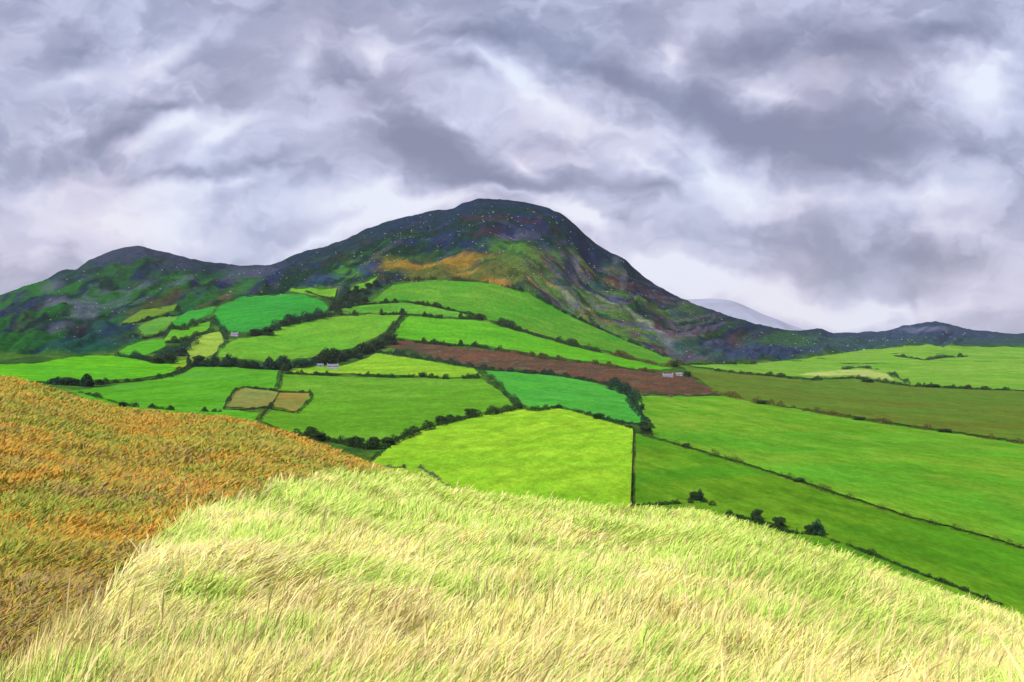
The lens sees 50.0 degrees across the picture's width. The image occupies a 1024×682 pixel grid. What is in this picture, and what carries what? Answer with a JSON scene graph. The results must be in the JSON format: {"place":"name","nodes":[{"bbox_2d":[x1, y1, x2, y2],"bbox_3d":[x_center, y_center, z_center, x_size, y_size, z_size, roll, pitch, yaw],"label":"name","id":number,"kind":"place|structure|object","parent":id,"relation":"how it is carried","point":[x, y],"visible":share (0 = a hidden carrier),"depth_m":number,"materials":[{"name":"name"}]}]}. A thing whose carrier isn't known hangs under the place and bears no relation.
{"place":"outdoors","nodes":[
{"label":"outdoors","id":0,"kind":"place"},
{"bbox_2d":[0,355,185,381],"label":"field","id":1,"kind":"structure","parent":0,"point":[95,367],"depth_m":1229.84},
{"bbox_2d":[116,339,165,355],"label":"field","id":2,"kind":"structure","parent":0,"point":[146,347],"depth_m":1600.22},
{"bbox_2d":[125,304,176,321],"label":"field","id":3,"kind":"structure","parent":0,"point":[143,314],"depth_m":2114.15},
{"bbox_2d":[139,316,177,334],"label":"field","id":4,"kind":"structure","parent":0,"point":[154,326],"depth_m":1921.57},
{"bbox_2d":[68,366,280,421],"bbox_3d":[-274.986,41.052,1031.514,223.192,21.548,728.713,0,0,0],"label":"field","id":5,"kind":"structure","parent":0,"point":[197,389],"depth_m":998.75,"materials":[{"name":"plant"}]},
{"bbox_2d":[164,321,209,340],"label":"field","id":6,"kind":"structure","parent":0,"point":[202,327],"depth_m":1831.30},
{"bbox_2d":[173,306,214,326],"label":"field","id":7,"kind":"structure","parent":0,"point":[187,317],"depth_m":2026.33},
{"bbox_2d":[185,331,223,360],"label":"field","id":8,"kind":"structure","parent":0,"point":[208,344],"depth_m":1642.21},
{"bbox_2d":[226,388,277,407],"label":"field","id":9,"kind":"structure","parent":0,"point":[247,398],"depth_m":964.87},
{"bbox_2d":[213,294,327,331],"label":"field","id":10,"kind":"structure","parent":0,"point":[243,314],"depth_m":2109.79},
{"bbox_2d":[274,392,308,410],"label":"field","id":11,"kind":"structure","parent":0,"point":[291,401],"depth_m":958.26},
{"bbox_2d":[217,314,399,361],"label":"field","id":12,"kind":"structure","parent":0,"point":[307,339],"depth_m":1827.23,"materials":[{"name":"plant"}]},
{"bbox_2d":[290,288,336,298],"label":"field","id":13,"kind":"structure","parent":0,"point":[329,293],"depth_m":2397.28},
{"bbox_2d":[351,277,376,289],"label":"field","id":14,"kind":"structure","parent":0,"point":[362,285],"depth_m":2435.58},
{"bbox_2d":[289,353,480,376],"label":"field","id":15,"kind":"structure","parent":0,"point":[378,363],"depth_m":1525.33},
{"bbox_2d":[262,374,512,442],"bbox_3d":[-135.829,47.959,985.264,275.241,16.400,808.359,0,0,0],"label":"field","id":16,"kind":"structure","parent":0,"point":[366,408],"depth_m":966.87,"materials":[{"name":"plant"}]},
{"bbox_2d":[332,302,491,319],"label":"field","id":17,"kind":"structure","parent":0,"point":[411,308],"depth_m":2190.43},
{"bbox_2d":[373,408,632,508],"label":"field","id":18,"kind":"structure","parent":0,"point":[570,455],"depth_m":526.30,"materials":[{"name":"plant"}]},
{"bbox_2d":[630,428,633,502],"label":"fence","id":19,"kind":"object","parent":18,"relation":"on","point":[632,467],"visible":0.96,"depth_m":467.34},
{"bbox_2d":[0,379,1023,681],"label":"hillside","id":20,"kind":"structure","parent":0,"point":[3,484],"depth_m":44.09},
{"bbox_2d":[0,375,391,672],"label":"bracken undergrowth","id":21,"kind":"object","parent":20,"relation":"on","point":[77,502],"visible":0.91,"depth_m":28.69,"materials":[{"name":"plant"}]},
{"bbox_2d":[0,198,1023,547],"bbox_3d":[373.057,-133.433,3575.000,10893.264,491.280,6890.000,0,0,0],"label":"mountain","id":22,"kind":"structure","parent":0,"point":[84,304],"depth_m":2571.54,"materials":[{"name":"plant"}]},
{"bbox_2d":[58,377,78,384],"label":"hawthorn bush","id":23,"kind":"object","parent":22,"relation":"on","point":[71,379],"visible":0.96,"depth_m":994.94,"materials":[{"name":"green plant"}]},
{"bbox_2d":[46,373,94,386],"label":"hedge","id":24,"kind":"object","parent":22,"relation":"on","point":[86,380],"visible":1,"depth_m":995.37,"materials":[{"name":"green plant"}]},
{"bbox_2d":[94,373,173,384],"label":"hedge","id":25,"kind":"object","parent":22,"relation":"on","point":[159,375],"visible":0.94,"depth_m":1078.80,"materials":[{"name":"green plant"}]},
{"bbox_2d":[120,313,175,325],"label":"hedge","id":26,"kind":"object","parent":22,"relation":"on","point":[147,318],"visible":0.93,"depth_m":2002.81,"materials":[{"name":"green plant"}]},
{"bbox_2d":[78,390,221,411],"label":"hedge","id":27,"kind":"object","parent":22,"relation":"on","point":[170,407],"visible":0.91,"depth_m":785.47,"materials":[{"name":"green plant"}]},
{"bbox_2d":[113,336,198,363],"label":"hedge","id":28,"kind":"object","parent":22,"relation":"on","point":[139,356],"visible":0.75,"depth_m":1441.20,"materials":[{"name":"green plant"}]},
{"bbox_2d":[149,356,162,363],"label":"hawthorn bush","id":29,"kind":"object","parent":22,"relation":"on","point":[156,359],"visible":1,"depth_m":1356.57,"materials":[{"name":"green plant"}]},
{"bbox_2d":[142,327,172,338],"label":"hedge","id":30,"kind":"object","parent":22,"relation":"on","point":[160,333],"visible":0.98,"depth_m":1765.16,"materials":[{"name":"green plant"}]},
{"bbox_2d":[162,353,178,363],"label":"hawthorn bush","id":31,"kind":"object","parent":22,"relation":"on","point":[170,358],"visible":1,"depth_m":1366.56,"materials":[{"name":"green plant"}]},
{"bbox_2d":[174,346,188,355],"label":"hawthorn bush","id":32,"kind":"object","parent":22,"relation":"on","point":[181,351],"visible":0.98,"depth_m":1491.90,"materials":[{"name":"green plant"}]},
{"bbox_2d":[171,364,192,375],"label":"hedge","id":33,"kind":"object","parent":22,"relation":"on","point":[177,369],"visible":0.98,"depth_m":1242.15,"materials":[{"name":"green plant"}]},
{"bbox_2d":[165,325,214,342],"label":"hedge","id":34,"kind":"object","parent":22,"relation":"on","point":[182,338],"visible":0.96,"depth_m":1711.19,"materials":[{"name":"green plant"}]},
{"bbox_2d":[168,314,216,329],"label":"hedge","id":35,"kind":"object","parent":22,"relation":"on","point":[185,327],"visible":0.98,"depth_m":1876.57,"materials":[{"name":"green plant"}]},
{"bbox_2d":[192,355,205,363],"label":"hawthorn bush","id":36,"kind":"object","parent":22,"relation":"on","point":[200,358],"visible":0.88,"depth_m":1380.48,"materials":[{"name":"green plant"}]},
{"bbox_2d":[209,317,229,356],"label":"hedge","id":37,"kind":"object","parent":22,"relation":"on","point":[221,332],"visible":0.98,"depth_m":1784.24,"materials":[{"name":"green plant"}]},
{"bbox_2d":[218,357,231,366],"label":"hawthorn bush","id":38,"kind":"object","parent":22,"relation":"on","point":[224,363],"visible":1,"depth_m":1349.26,"materials":[{"name":"green plant"}]},
{"bbox_2d":[237,359,250,367],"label":"hawthorn bush","id":39,"kind":"object","parent":22,"relation":"on","point":[244,364],"visible":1,"depth_m":1354.28,"materials":[{"name":"green plant"}]},
{"bbox_2d":[223,386,277,408],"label":"hedge","id":40,"kind":"object","parent":22,"relation":"on","point":[228,398],"visible":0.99,"depth_m":1033.68,"materials":[{"name":"green plant"}]},
{"bbox_2d":[186,352,321,369],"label":"hedge","id":41,"kind":"object","parent":22,"relation":"on","point":[270,364],"visible":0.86,"depth_m":1379.23,"materials":[{"name":"green plant"}]},
{"bbox_2d":[226,405,294,412],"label":"hedge","id":42,"kind":"object","parent":22,"relation":"on","point":[265,407],"visible":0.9,"depth_m":834.28,"materials":[{"name":"green plant"}]},
{"bbox_2d":[258,401,274,419],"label":"hedge","id":43,"kind":"object","parent":22,"relation":"on","point":[270,404],"visible":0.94,"depth_m":826.53,"materials":[{"name":"green plant"}]},
{"bbox_2d":[261,326,273,335],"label":"hawthorn bush","id":44,"kind":"object","parent":22,"relation":"on","point":[267,330],"visible":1,"depth_m":1809.35,"materials":[{"name":"green plant"}]},
{"bbox_2d":[274,367,282,391],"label":"hedge","id":45,"kind":"object","parent":22,"relation":"on","point":[277,384],"visible":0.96,"depth_m":1212.14,"materials":[{"name":"green plant"}]},
{"bbox_2d":[279,319,290,325],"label":"hawthorn bush","id":46,"kind":"object","parent":22,"relation":"on","point":[283,322],"visible":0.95,"depth_m":1916.73,"materials":[{"name":"green plant"}]},
{"bbox_2d":[248,307,331,335],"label":"hedge","id":47,"kind":"object","parent":22,"relation":"on","point":[308,316],"visible":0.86,"depth_m":1974.67,"materials":[{"name":"green plant"}]},
{"bbox_2d":[278,389,313,413],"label":"hedge","id":48,"kind":"object","parent":22,"relation":"on","point":[309,400],"visible":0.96,"depth_m":1018.75,"materials":[{"name":"green plant"}]},
{"bbox_2d":[285,369,341,375],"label":"hedge","id":49,"kind":"object","parent":22,"relation":"on","point":[316,373],"visible":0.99,"depth_m":1374.17,"materials":[{"name":"green plant"}]},
{"bbox_2d":[311,432,326,440],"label":"hawthorn bush","id":50,"kind":"object","parent":22,"relation":"on","point":[318,435],"visible":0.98,"depth_m":590.57,"materials":[{"name":"green plant"}]},
{"bbox_2d":[305,290,335,300],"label":"hedge","id":51,"kind":"object","parent":22,"relation":"on","point":[331,298],"visible":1,"depth_m":2323.95,"materials":[{"name":"green plant"}]},
{"bbox_2d":[292,426,373,449],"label":"hedge","id":52,"kind":"object","parent":22,"relation":"on","point":[309,432],"visible":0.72,"depth_m":586.89,"materials":[{"name":"green plant"}]},
{"bbox_2d":[327,363,338,369],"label":"farmhouse","id":53,"kind":"object","parent":22,"relation":"on","point":[332,366],"visible":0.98,"depth_m":1490.67,"materials":[{"name":"paint"}]},
{"bbox_2d":[329,306,358,315],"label":"hedge","id":54,"kind":"object","parent":22,"relation":"on","point":[338,312],"visible":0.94,"depth_m":2110.13,"materials":[{"name":"green plant"}]},
{"bbox_2d":[312,338,385,364],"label":"hedge","id":55,"kind":"object","parent":22,"relation":"on","point":[331,355],"visible":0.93,"depth_m":1609.79,"materials":[{"name":"green plant"}]},
{"bbox_2d":[344,436,365,446],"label":"hawthorn bush","id":56,"kind":"object","parent":22,"relation":"on","point":[353,439],"visible":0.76,"depth_m":565.34,"materials":[{"name":"green plant"}]},
{"bbox_2d":[364,436,381,448],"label":"hawthorn bush","id":57,"kind":"object","parent":22,"relation":"on","point":[374,441],"visible":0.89,"depth_m":556.57,"materials":[{"name":"green plant"}]},
{"bbox_2d":[370,339,385,347],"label":"hawthorn bush","id":58,"kind":"object","parent":22,"relation":"on","point":[380,342],"visible":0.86,"depth_m":1773.54,"materials":[{"name":"green plant"}]},
{"bbox_2d":[380,437,395,445],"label":"hawthorn bush","id":59,"kind":"object","parent":22,"relation":"on","point":[389,440],"visible":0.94,"depth_m":579.04,"materials":[{"name":"green plant"}]},
{"bbox_2d":[381,333,398,344],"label":"hawthorn bush","id":60,"kind":"object","parent":22,"relation":"on","point":[389,339],"visible":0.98,"depth_m":1817.80,"materials":[{"name":"green plant"}]},
{"bbox_2d":[376,310,408,338],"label":"hedge","id":61,"kind":"object","parent":22,"relation":"on","point":[395,323],"visible":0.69,"depth_m":2013.11,"materials":[{"name":"green plant"}]},
{"bbox_2d":[327,298,465,313],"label":"hedge","id":62,"kind":"object","parent":22,"relation":"on","point":[415,302],"visible":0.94,"depth_m":2226.75,"materials":[{"name":"green plant"}]},
{"bbox_2d":[382,463,449,485],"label":"hedge","id":63,"kind":"object","parent":22,"relation":"on","point":[429,472],"visible":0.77,"depth_m":457.33,"materials":[{"name":"green plant"}]},
{"bbox_2d":[355,371,480,378],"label":"hedge","id":64,"kind":"object","parent":22,"relation":"on","point":[468,375],"visible":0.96,"depth_m":1373.91,"materials":[{"name":"green plant"}]},
{"bbox_2d":[374,349,485,369],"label":"hedge","id":65,"kind":"object","parent":22,"relation":"on","point":[418,356],"visible":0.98,"depth_m":1624.38,"materials":[{"name":"green plant"}]},
{"bbox_2d":[379,308,483,319],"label":"hedge","id":66,"kind":"object","parent":22,"relation":"on","point":[460,316],"visible":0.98,"depth_m":2130.54,"materials":[{"name":"green plant"}]},
{"bbox_2d":[434,415,447,424],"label":"hawthorn bush","id":67,"kind":"object","parent":22,"relation":"on","point":[438,418],"visible":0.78,"depth_m":742.26,"materials":[{"name":"green plant"}]},
{"bbox_2d":[377,274,509,286],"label":"hedge","id":68,"kind":"object","parent":22,"relation":"on","point":[454,278],"visible":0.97,"depth_m":2414.46,"materials":[{"name":"green plant"}]},
{"bbox_2d":[371,404,521,459],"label":"hedge","id":69,"kind":"object","parent":22,"relation":"on","point":[411,431],"visible":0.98,"depth_m":725.94,"materials":[{"name":"green plant"}]},
{"bbox_2d":[395,337,502,350],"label":"hedge","id":70,"kind":"object","parent":22,"relation":"on","point":[460,343],"visible":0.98,"depth_m":1818.30,"materials":[{"name":"green plant"}]},
{"bbox_2d":[478,366,522,407],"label":"hedge","id":71,"kind":"object","parent":22,"relation":"on","point":[514,397],"visible":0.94,"depth_m":1181.30,"materials":[{"name":"green plant"}]},
{"bbox_2d":[46,205,963,362],"bbox_3d":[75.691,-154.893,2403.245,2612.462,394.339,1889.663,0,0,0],"label":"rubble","id":72,"kind":"object","parent":22,"relation":"on","point":[495,280],"visible":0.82,"depth_m":2610.77,"materials":[{"name":"stone"}]},
{"bbox_2d":[464,311,603,352],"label":"hedge","id":73,"kind":"object","parent":22,"relation":"on","point":[506,322],"visible":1,"depth_m":2034.62,"materials":[{"name":"green plant"}]},
{"bbox_2d":[511,284,559,310],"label":"hedge","id":74,"kind":"object","parent":22,"relation":"on","point":[546,299],"visible":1,"depth_m":2302.97,"materials":[{"name":"green plant"}]},
{"bbox_2d":[481,363,610,384],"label":"hedge","id":75,"kind":"object","parent":22,"relation":"on","point":[546,372],"visible":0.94,"depth_m":1444.01,"materials":[{"name":"green plant"}]},
{"bbox_2d":[521,404,632,427],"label":"hedge","id":76,"kind":"object","parent":22,"relation":"on","point":[533,408],"visible":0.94,"depth_m":847.21,"materials":[{"name":"green plant"}]},
{"bbox_2d":[499,348,655,372],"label":"hedge","id":77,"kind":"object","parent":22,"relation":"on","point":[561,358],"visible":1,"depth_m":1678.56,"materials":[{"name":"green plant"}]},
{"bbox_2d":[592,413,604,418],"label":"hawthorn bush","id":78,"kind":"object","parent":22,"relation":"on","point":[597,415],"visible":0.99,"depth_m":775.30,"materials":[{"name":"green plant"}]},
{"bbox_2d":[561,310,681,363],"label":"hedge","id":79,"kind":"object","parent":22,"relation":"on","point":[580,318],"visible":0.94,"depth_m":2172.81,"materials":[{"name":"green plant"}]},
{"bbox_2d":[606,376,642,402],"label":"hedge","id":80,"kind":"object","parent":22,"relation":"on","point":[620,386],"visible":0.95,"depth_m":1122.05,"materials":[{"name":"green plant"}]},
{"bbox_2d":[602,415,647,424],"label":"hedge","id":81,"kind":"object","parent":22,"relation":"on","point":[606,418],"visible":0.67,"depth_m":738.54,"materials":[{"name":"green plant"}]},
{"bbox_2d":[625,395,654,427],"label":"hedge","id":82,"kind":"object","parent":22,"relation":"on","point":[632,403],"visible":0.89,"depth_m":841.96,"materials":[{"name":"green plant"}]},
{"bbox_2d":[639,425,652,434],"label":"hawthorn bush","id":83,"kind":"object","parent":22,"relation":"on","point":[644,429],"visible":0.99,"depth_m":652.80,"materials":[{"name":"green plant"}]},
{"bbox_2d":[607,349,685,366],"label":"hedge","id":84,"kind":"object","parent":22,"relation":"on","point":[621,353],"visible":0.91,"depth_m":1804.01,"materials":[{"name":"green plant"}]},
{"bbox_2d":[636,497,715,505],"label":"hedge","id":85,"kind":"object","parent":22,"relation":"on","point":[704,500],"visible":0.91,"depth_m":370.60,"materials":[{"name":"green plant"}]},
{"bbox_2d":[686,491,700,500],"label":"hawthorn bush","id":86,"kind":"object","parent":22,"relation":"on","point":[693,495],"visible":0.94,"depth_m":379.23,"materials":[{"name":"green plant"}]},
{"bbox_2d":[682,361,757,364],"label":"hedge","id":87,"kind":"object","parent":22,"relation":"on","point":[752,362],"visible":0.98,"depth_m":1939.22,"materials":[{"name":"green plant"}]},
{"bbox_2d":[750,509,763,519],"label":"hawthorn bush","id":88,"kind":"object","parent":22,"relation":"on","point":[757,512],"visible":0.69,"depth_m":339.66,"materials":[{"name":"green plant"}]},
{"bbox_2d":[772,516,786,527],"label":"hawthorn bush","id":89,"kind":"object","parent":22,"relation":"on","point":[780,521],"visible":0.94,"depth_m":325.46,"materials":[{"name":"green plant"}]},
{"bbox_2d":[792,477,806,482],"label":"hawthorn bush","id":90,"kind":"object","parent":22,"relation":"on","point":[799,479],"visible":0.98,"depth_m":427.13,"materials":[{"name":"green plant"}]},
{"bbox_2d":[810,518,825,535],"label":"hawthorn bush","id":91,"kind":"object","parent":22,"relation":"on","point":[818,528],"visible":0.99,"depth_m":312.26,"materials":[{"name":"green plant"}]},
{"bbox_2d":[796,528,839,543],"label":"hedge","id":92,"kind":"object","parent":22,"relation":"on","point":[822,535],"visible":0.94,"depth_m":312.94,"materials":[{"name":"green plant"}]},
{"bbox_2d":[645,432,1023,549],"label":"hedge","id":93,"kind":"object","parent":22,"relation":"on","point":[846,497],"visible":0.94,"depth_m":397.61,"materials":[{"name":"green plant"}]},
{"bbox_2d":[840,365,878,369],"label":"hedge","id":94,"kind":"object","parent":22,"relation":"on","point":[848,367],"visible":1,"depth_m":1967.70,"materials":[{"name":"green plant"}]},
{"bbox_2d":[714,368,1023,390],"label":"hedge","id":95,"kind":"object","parent":22,"relation":"on","point":[887,381],"visible":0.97,"depth_m":1605.42,"materials":[{"name":"green plant"}]},
{"bbox_2d":[718,390,1022,443],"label":"hedge","id":96,"kind":"object","parent":22,"relation":"on","point":[884,421],"visible":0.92,"depth_m":835.47,"materials":[{"name":"green plant"}]},
{"bbox_2d":[886,371,910,382],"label":"hedge","id":97,"kind":"object","parent":22,"relation":"on","point":[896,375],"visible":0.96,"depth_m":1763.69,"materials":[{"name":"green plant"}]},
{"bbox_2d":[844,540,1002,604],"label":"hedge","id":98,"kind":"object","parent":22,"relation":"on","point":[939,579],"visible":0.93,"depth_m":258.78,"materials":[{"name":"green plant"}]},
{"bbox_2d":[894,353,967,359],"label":"hedge","id":99,"kind":"object","parent":22,"relation":"on","point":[932,358],"visible":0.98,"depth_m":2344.89,"materials":[{"name":"green plant"}]},
{"bbox_2d":[0,0,1023,333],"label":"sky","id":100,"kind":"structure","parent":0,"point":[833,166],"materials":[{"name":"grey"}]},
{"bbox_2d":[374,280,674,362],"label":"field","id":101,"kind":"structure","parent":0,"point":[527,311],"depth_m":2232.47,"materials":[{"name":"plant"}]},
{"bbox_2d":[394,315,670,369],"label":"field","id":102,"kind":"structure","parent":0,"point":[466,332],"depth_m":1933.97,"materials":[{"name":"plant"}]},
{"bbox_2d":[385,340,718,396],"bbox_3d":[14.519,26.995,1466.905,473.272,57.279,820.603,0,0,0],"label":"field","id":103,"kind":"structure","parent":0,"point":[646,382],"depth_m":1562.47,"materials":[{"name":"soil"}]},
{"bbox_2d":[486,371,641,422],"bbox_3d":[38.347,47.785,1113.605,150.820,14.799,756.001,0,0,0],"label":"field","id":104,"kind":"structure","parent":0,"point":[534,390],"depth_m":1101.77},
{"bbox_2d":[687,299,802,330],"bbox_3d":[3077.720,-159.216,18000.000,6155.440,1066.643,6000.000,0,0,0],"label":"hill","id":105,"kind":"structure","parent":0,"point":[734,309],"depth_m":16622.15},
{"bbox_2d":[635,433,1023,615],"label":"field","id":106,"kind":"structure","parent":0,"point":[669,472],"depth_m":339.36,"materials":[{"name":"plant"}]},
{"bbox_2d":[724,509,796,533],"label":"hedge","id":107,"kind":"object","parent":106,"relation":"on","point":[729,512],"visible":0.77,"depth_m":333.58,"materials":[{"name":"green plant"}]},
{"bbox_2d":[639,396,1023,546],"bbox_3d":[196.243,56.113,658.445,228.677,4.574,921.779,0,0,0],"label":"field","id":108,"kind":"structure","parent":0,"point":[969,483],"depth_m":532.22,"materials":[{"name":"plant"}]},
{"bbox_2d":[797,369,894,380],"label":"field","id":109,"kind":"structure","parent":0,"point":[868,373],"depth_m":1813.02,"materials":[{"name":"plant"}]},
{"bbox_2d":[684,366,1023,440],"bbox_3d":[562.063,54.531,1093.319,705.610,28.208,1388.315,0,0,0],"label":"field","id":110,"kind":"structure","parent":0,"point":[998,413],"depth_m":1140.44,"materials":[{"name":"plant"}]},
{"bbox_2d":[692,344,1023,389],"bbox_3d":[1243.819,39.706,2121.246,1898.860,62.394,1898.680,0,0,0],"label":"field","id":111,"kind":"structure","parent":0,"point":[974,369],"depth_m":2035.37,"materials":[{"name":"plant"}]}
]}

